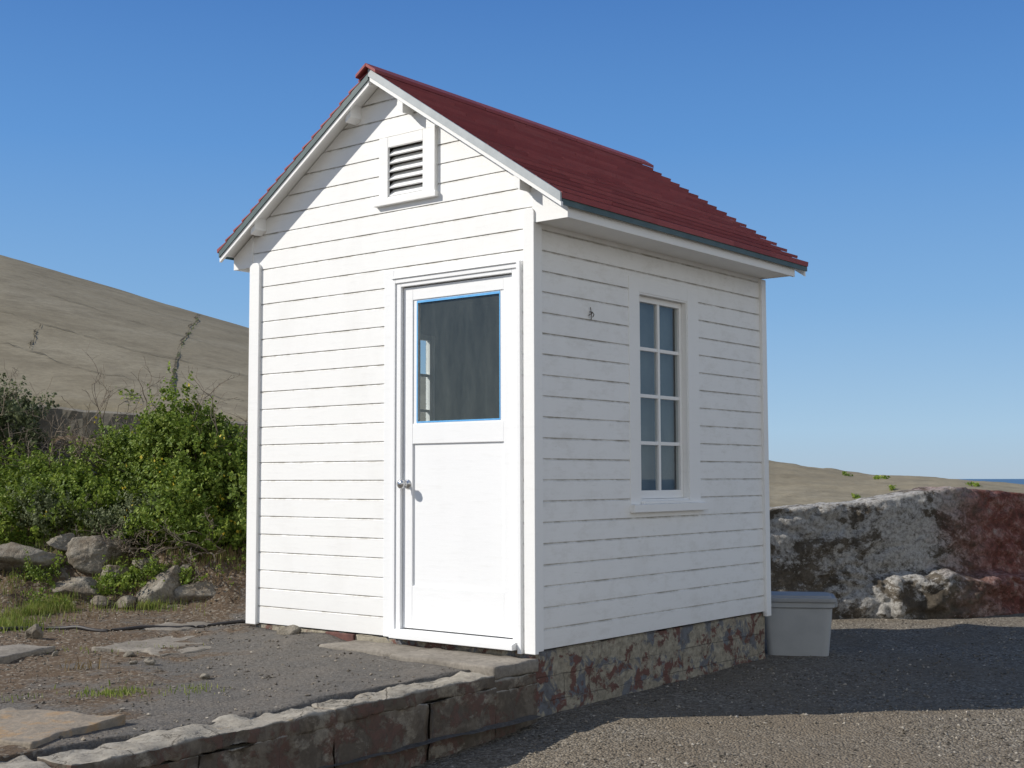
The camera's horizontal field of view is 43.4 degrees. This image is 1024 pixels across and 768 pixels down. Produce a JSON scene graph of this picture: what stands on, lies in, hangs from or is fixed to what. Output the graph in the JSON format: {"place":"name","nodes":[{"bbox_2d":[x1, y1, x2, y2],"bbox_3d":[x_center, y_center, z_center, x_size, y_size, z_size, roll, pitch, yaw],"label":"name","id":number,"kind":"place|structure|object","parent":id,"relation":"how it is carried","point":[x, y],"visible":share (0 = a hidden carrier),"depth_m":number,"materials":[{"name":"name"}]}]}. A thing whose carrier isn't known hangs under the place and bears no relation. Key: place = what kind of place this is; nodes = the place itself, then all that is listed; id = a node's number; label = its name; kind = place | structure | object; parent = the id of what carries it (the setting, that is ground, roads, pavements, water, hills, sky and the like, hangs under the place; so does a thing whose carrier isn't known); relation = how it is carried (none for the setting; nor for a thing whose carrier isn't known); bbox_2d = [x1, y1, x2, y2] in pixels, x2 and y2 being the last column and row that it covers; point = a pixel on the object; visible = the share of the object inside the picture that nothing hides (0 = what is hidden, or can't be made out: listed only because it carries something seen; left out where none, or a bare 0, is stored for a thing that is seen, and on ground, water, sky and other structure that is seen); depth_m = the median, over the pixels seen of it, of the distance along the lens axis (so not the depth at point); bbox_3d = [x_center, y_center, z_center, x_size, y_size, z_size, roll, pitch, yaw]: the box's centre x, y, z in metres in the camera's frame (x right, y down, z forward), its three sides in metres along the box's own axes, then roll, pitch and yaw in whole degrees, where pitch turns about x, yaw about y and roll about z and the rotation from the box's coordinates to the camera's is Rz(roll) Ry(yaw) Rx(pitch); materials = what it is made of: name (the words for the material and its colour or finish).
{"place":"outdoors","nodes":[
{"label":"outdoors","id":0,"kind":"place"},
{"bbox_2d":[0,435,540,767],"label":"terrace ground","id":1,"kind":"structure","parent":0,"point":[181,712],"depth_m":6.75,"materials":[{"name":"grey gravel"}]},
{"bbox_2d":[0,644,54,663],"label":"concrete slab","id":2,"kind":"structure","parent":1,"relation":"on","point":[9,653],"depth_m":7.30,"materials":[{"name":"grey concrete"}]},
{"bbox_2d":[0,363,59,474],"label":"shrub","id":3,"kind":"object","parent":1,"relation":"on","point":[17,412],"visible":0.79,"depth_m":11.48,"materials":[{"name":"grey plant"}]},
{"bbox_2d":[0,542,67,570],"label":"boulder","id":4,"kind":"object","parent":1,"relation":"on","point":[13,554],"visible":0.68,"depth_m":9.83,"materials":[{"name":"stone"}]},
{"bbox_2d":[24,624,43,638],"bbox_3d":[-2.958,1.544,7.962,0.119,0.124,0.088,6,-1,0],"label":"boulder","id":5,"kind":"object","parent":1,"relation":"on","point":[34,631],"visible":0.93,"depth_m":7.94,"materials":[{"name":"stone"}]},
{"bbox_2d":[7,548,68,586],"bbox_3d":[-3.622,1.459,9.850,0.445,0.433,0.399,0,-4,-2],"label":"weed plant","id":6,"kind":"object","parent":1,"relation":"on","point":[31,572],"visible":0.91,"depth_m":9.76,"materials":[{"name":"green plant"}]},
{"bbox_2d":[20,584,70,603],"bbox_3d":[-3.445,1.619,9.456,0.390,0.316,0.234,-4,-5,39],"label":"weed plant","id":7,"kind":"object","parent":1,"relation":"on","point":[40,592],"visible":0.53,"depth_m":9.44,"materials":[{"name":"green plant"}]},
{"bbox_2d":[47,533,75,550],"bbox_3d":[-3.532,1.250,10.168,0.267,0.148,0.222,1,-4,-14],"label":"boulder","id":8,"kind":"object","parent":1,"relation":"on","point":[60,542],"visible":0.62,"depth_m":10.09,"materials":[{"name":"stone"}]},
{"bbox_2d":[0,707,125,748],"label":"concrete slab","id":9,"kind":"structure","parent":1,"relation":"on","point":[31,728],"depth_m":5.19,"materials":[{"name":"beige concrete"}]},
{"bbox_2d":[60,568,70,578],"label":"boulder","id":10,"kind":"object","parent":1,"relation":"on","point":[65,573],"visible":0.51,"depth_m":9.85,"materials":[{"name":"stone"}]},
{"bbox_2d":[51,576,101,597],"bbox_3d":[-3.268,1.563,9.734,0.428,0.210,0.270,17,5,1],"label":"boulder","id":11,"kind":"object","parent":1,"relation":"on","point":[81,585],"visible":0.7,"depth_m":9.65,"materials":[{"name":"stone"}]},
{"bbox_2d":[3,477,166,556],"bbox_3d":[-3.404,1.064,10.384,1.636,0.634,0.985,-2,-4,22],"label":"shrub","id":12,"kind":"object","parent":1,"relation":"on","point":[102,514],"visible":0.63,"depth_m":10.22,"materials":[{"name":"green plant"}]},
{"bbox_2d":[66,535,129,574],"bbox_3d":[-3.229,1.327,9.999,0.430,0.324,0.355,6,-1,0],"label":"boulder","id":13,"kind":"object","parent":1,"relation":"on","point":[84,555],"visible":0.81,"depth_m":9.87,"materials":[{"name":"stone"}]},
{"bbox_2d":[90,595,109,607],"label":"boulder","id":14,"kind":"object","parent":1,"relation":"on","point":[97,599],"visible":0.94,"depth_m":9.47,"materials":[{"name":"stone"}]},
{"bbox_2d":[0,342,215,546],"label":"shrub","id":15,"kind":"object","parent":1,"relation":"on","point":[61,477],"visible":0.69,"depth_m":10.58,"materials":[{"name":"green plant"}]},
{"bbox_2d":[100,565,129,581],"bbox_3d":[-3.024,1.459,9.820,0.222,0.173,0.239,1,-4,-17],"label":"boulder","id":16,"kind":"object","parent":1,"relation":"on","point":[117,567],"visible":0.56,"depth_m":9.73,"materials":[{"name":"stone"}]},
{"bbox_2d":[87,554,143,598],"bbox_3d":[-2.973,1.446,9.678,0.449,0.342,0.395,-1,-4,8],"label":"weed plant","id":17,"kind":"object","parent":1,"relation":"on","point":[123,584],"visible":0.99,"depth_m":9.61,"materials":[{"name":"green plant"}]},
{"bbox_2d":[2,642,230,702],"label":"weeds","id":18,"kind":"object","parent":1,"relation":"on","point":[125,690],"visible":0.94,"depth_m":6.04,"materials":[{"name":"green plant"}]},
{"bbox_2d":[0,484,244,633],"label":"grass","id":19,"kind":"structure","parent":1,"relation":"on","point":[26,609],"depth_m":9.40,"materials":[{"name":"green plant"}]},
{"bbox_2d":[0,620,245,631],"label":"garden hose","id":20,"kind":"object","parent":1,"relation":"on","point":[132,627],"visible":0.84,"depth_m":8.48,"materials":[{"name":"grey"}]},
{"bbox_2d":[0,525,246,670],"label":"dry grass","id":21,"kind":"structure","parent":1,"relation":"on","point":[225,553],"depth_m":9.80,"materials":[{"name":"plant"}]},
{"bbox_2d":[0,405,247,438],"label":"stone wall","id":22,"kind":"structure","parent":1,"relation":"on","point":[70,414],"depth_m":11.98,"materials":[{"name":"grey stone"}]},
{"bbox_2d":[117,595,136,607],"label":"boulder","id":23,"kind":"object","parent":1,"relation":"on","point":[128,599],"visible":0.82,"depth_m":9.48,"materials":[{"name":"stone"}]},
{"bbox_2d":[123,651,134,656],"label":"boulder","id":24,"kind":"object","parent":1,"relation":"on","point":[129,654],"visible":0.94,"depth_m":7.19,"materials":[{"name":"stone"}]},
{"bbox_2d":[22,358,247,582],"bbox_3d":[-2.908,0.751,10.520,2.325,1.957,1.940,-4,-5,39],"label":"shrub","id":25,"kind":"object","parent":1,"relation":"on","point":[199,477],"visible":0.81,"depth_m":10.43,"materials":[{"name":"green plant"}]},
{"bbox_2d":[132,558,158,572],"bbox_3d":[-2.811,1.402,9.906,0.233,0.130,0.242,-2,-5,26],"label":"boulder","id":26,"kind":"object","parent":1,"relation":"on","point":[139,563],"visible":0.39,"depth_m":9.84,"materials":[{"name":"stone"}]},
{"bbox_2d":[127,551,170,595],"bbox_3d":[-2.763,1.452,9.757,0.401,0.380,0.365,-4,-5,39],"label":"weed plant","id":27,"kind":"object","parent":1,"relation":"on","point":[148,567],"visible":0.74,"depth_m":9.69,"materials":[{"name":"green plant"}]},
{"bbox_2d":[143,659,155,664],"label":"boulder","id":28,"kind":"object","parent":1,"relation":"on","point":[150,662],"visible":1,"depth_m":6.89,"materials":[{"name":"stone"}]},
{"bbox_2d":[91,636,210,656],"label":"concrete slab","id":29,"kind":"structure","parent":1,"relation":"on","point":[150,648],"depth_m":7.56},
{"bbox_2d":[136,565,183,604],"bbox_3d":[-2.601,1.558,9.607,0.263,0.398,0.349,-4,-6,42],"label":"boulder","id":30,"kind":"object","parent":1,"relation":"on","point":[160,588],"visible":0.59,"depth_m":9.53,"materials":[{"name":"stone"}]},
{"bbox_2d":[137,622,210,630],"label":"concrete slab","id":31,"kind":"structure","parent":1,"relation":"on","point":[177,624],"depth_m":8.54,"materials":[{"name":"grey concrete"}]},
{"bbox_2d":[158,555,209,584],"bbox_3d":[-2.487,1.486,9.698,0.416,0.385,0.419,-4,-5,39],"label":"weed plant","id":32,"kind":"object","parent":1,"relation":"on","point":[185,579],"visible":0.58,"depth_m":9.66,"materials":[{"name":"green plant"}]},
{"bbox_2d":[180,564,191,573],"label":"boulder","id":33,"kind":"object","parent":1,"relation":"on","point":[185,566],"visible":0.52,"depth_m":9.76,"materials":[{"name":"stone"}]},
{"bbox_2d":[173,581,215,602],"bbox_3d":[-2.379,1.606,9.618,0.316,0.269,0.305,4,-6,-41],"label":"boulder","id":34,"kind":"object","parent":1,"relation":"on","point":[195,591],"visible":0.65,"depth_m":9.55,"materials":[{"name":"stone"}]},
{"bbox_2d":[200,673,209,678],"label":"boulder","id":35,"kind":"object","parent":1,"relation":"on","point":[204,676],"visible":1,"depth_m":6.44,"materials":[{"name":"stone"}]},
{"bbox_2d":[0,555,453,743],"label":"terrace pebbles","id":36,"kind":"object","parent":1,"relation":"on","point":[126,700],"visible":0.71,"depth_m":6.95,"materials":[{"name":"grey gravel"}]},
{"bbox_2d":[215,554,245,585],"bbox_3d":[-2.136,1.472,9.776,0.269,0.358,0.369,1,-4,-18],"label":"weed plant","id":37,"kind":"object","parent":1,"relation":"on","point":[218,566],"visible":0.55,"depth_m":9.80,"materials":[{"name":"green plant"}]},
{"bbox_2d":[277,625,301,634],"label":"boulder","id":38,"kind":"object","parent":1,"relation":"on","point":[291,629],"visible":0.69,"depth_m":7.87,"materials":[{"name":"stone"}]},
{"bbox_2d":[319,640,538,679],"bbox_3d":[-0.514,1.552,7.147,1.399,0.140,0.378,-4,-5,39],"label":"doorstep","id":39,"kind":"object","parent":1,"relation":"on","point":[497,667],"visible":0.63,"depth_m":6.92,"materials":[{"name":"stone"}]},
{"bbox_2d":[217,63,807,718],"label":"garden shed","id":40,"kind":"structure","parent":1,"relation":"on","point":[565,483],"depth_m":7.78,"materials":[{"name":"white paint"}]},
{"bbox_2d":[420,335,434,420],"bbox_3d":[-0.779,0.165,9.534,0.091,1.280,0.805,-4,-5,39],"label":"window","id":41,"kind":"structure","parent":40,"relation":"in","point":[430,340],"depth_m":9.72,"materials":[{"name":"white paint"}]},
{"bbox_2d":[397,274,512,637],"bbox_3d":[-0.326,0.405,7.312,0.836,1.996,0.108,-4,-5,39],"label":"door","id":42,"kind":"structure","parent":40,"relation":"in","point":[457,482],"depth_m":7.31,"materials":[{"name":"white paint"}]},
{"bbox_2d":[628,275,707,512],"bbox_3d":[0.945,0.081,8.065,0.134,1.425,0.860,-4,-5,39],"label":"window","id":43,"kind":"structure","parent":40,"relation":"in","point":[661,379],"depth_m":8.13,"materials":[{"name":"white paint"}]},
{"bbox_2d":[0,255,1023,506],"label":"hill","id":44,"kind":"structure","parent":0,"point":[52,323],"depth_m":15.98,"materials":[{"name":"beige sand"}]},
{"bbox_2d":[169,318,198,403],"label":"hill weeds","id":45,"kind":"object","parent":44,"relation":"on","point":[174,370],"visible":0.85,"depth_m":17.16,"materials":[{"name":"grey plant"}]},
{"bbox_2d":[118,389,982,498],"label":"hill weeds","id":46,"kind":"object","parent":44,"relation":"on","point":[891,487],"visible":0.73,"depth_m":14.37,"materials":[{"name":"green plant"}]},
{"bbox_2d":[0,0,1023,478],"label":"sky","id":47,"kind":"structure","parent":0,"point":[879,144],"materials":[{"name":"blue"}]},
{"bbox_2d":[410,613,1023,767],"bbox_3d":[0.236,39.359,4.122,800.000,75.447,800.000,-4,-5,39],"label":"ground","id":48,"kind":"structure","parent":0,"point":[886,754],"depth_m":6.90,"materials":[{"name":"grey gravel"}]},
{"bbox_2d":[0,671,537,767],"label":"retaining wall","id":49,"kind":"structure","parent":48,"relation":"on","point":[333,731],"depth_m":5.71,"materials":[{"name":"grey stone"}]},
{"bbox_2d":[765,591,836,655],"bbox_3d":[2.035,1.715,9.199,0.564,0.434,0.419,-1,-4,11],"label":"storage tote","id":50,"kind":"object","parent":48,"relation":"on","point":[797,623],"visible":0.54,"depth_m":9.03,"materials":[{"name":"plastic"}]},
{"bbox_2d":[757,486,1023,618],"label":"stone wall","id":51,"kind":"structure","parent":48,"relation":"on","point":[946,552],"depth_m":11.62,"materials":[{"name":"grey stone"}]},
{"bbox_2d":[960,479,1023,483],"bbox_3d":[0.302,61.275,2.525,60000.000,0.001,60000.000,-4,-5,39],"label":"sea","id":52,"kind":"structure","parent":0,"point":[1018,481],"depth_m":18722.16,"materials":[{"name":"blue liquid"}]}
]}

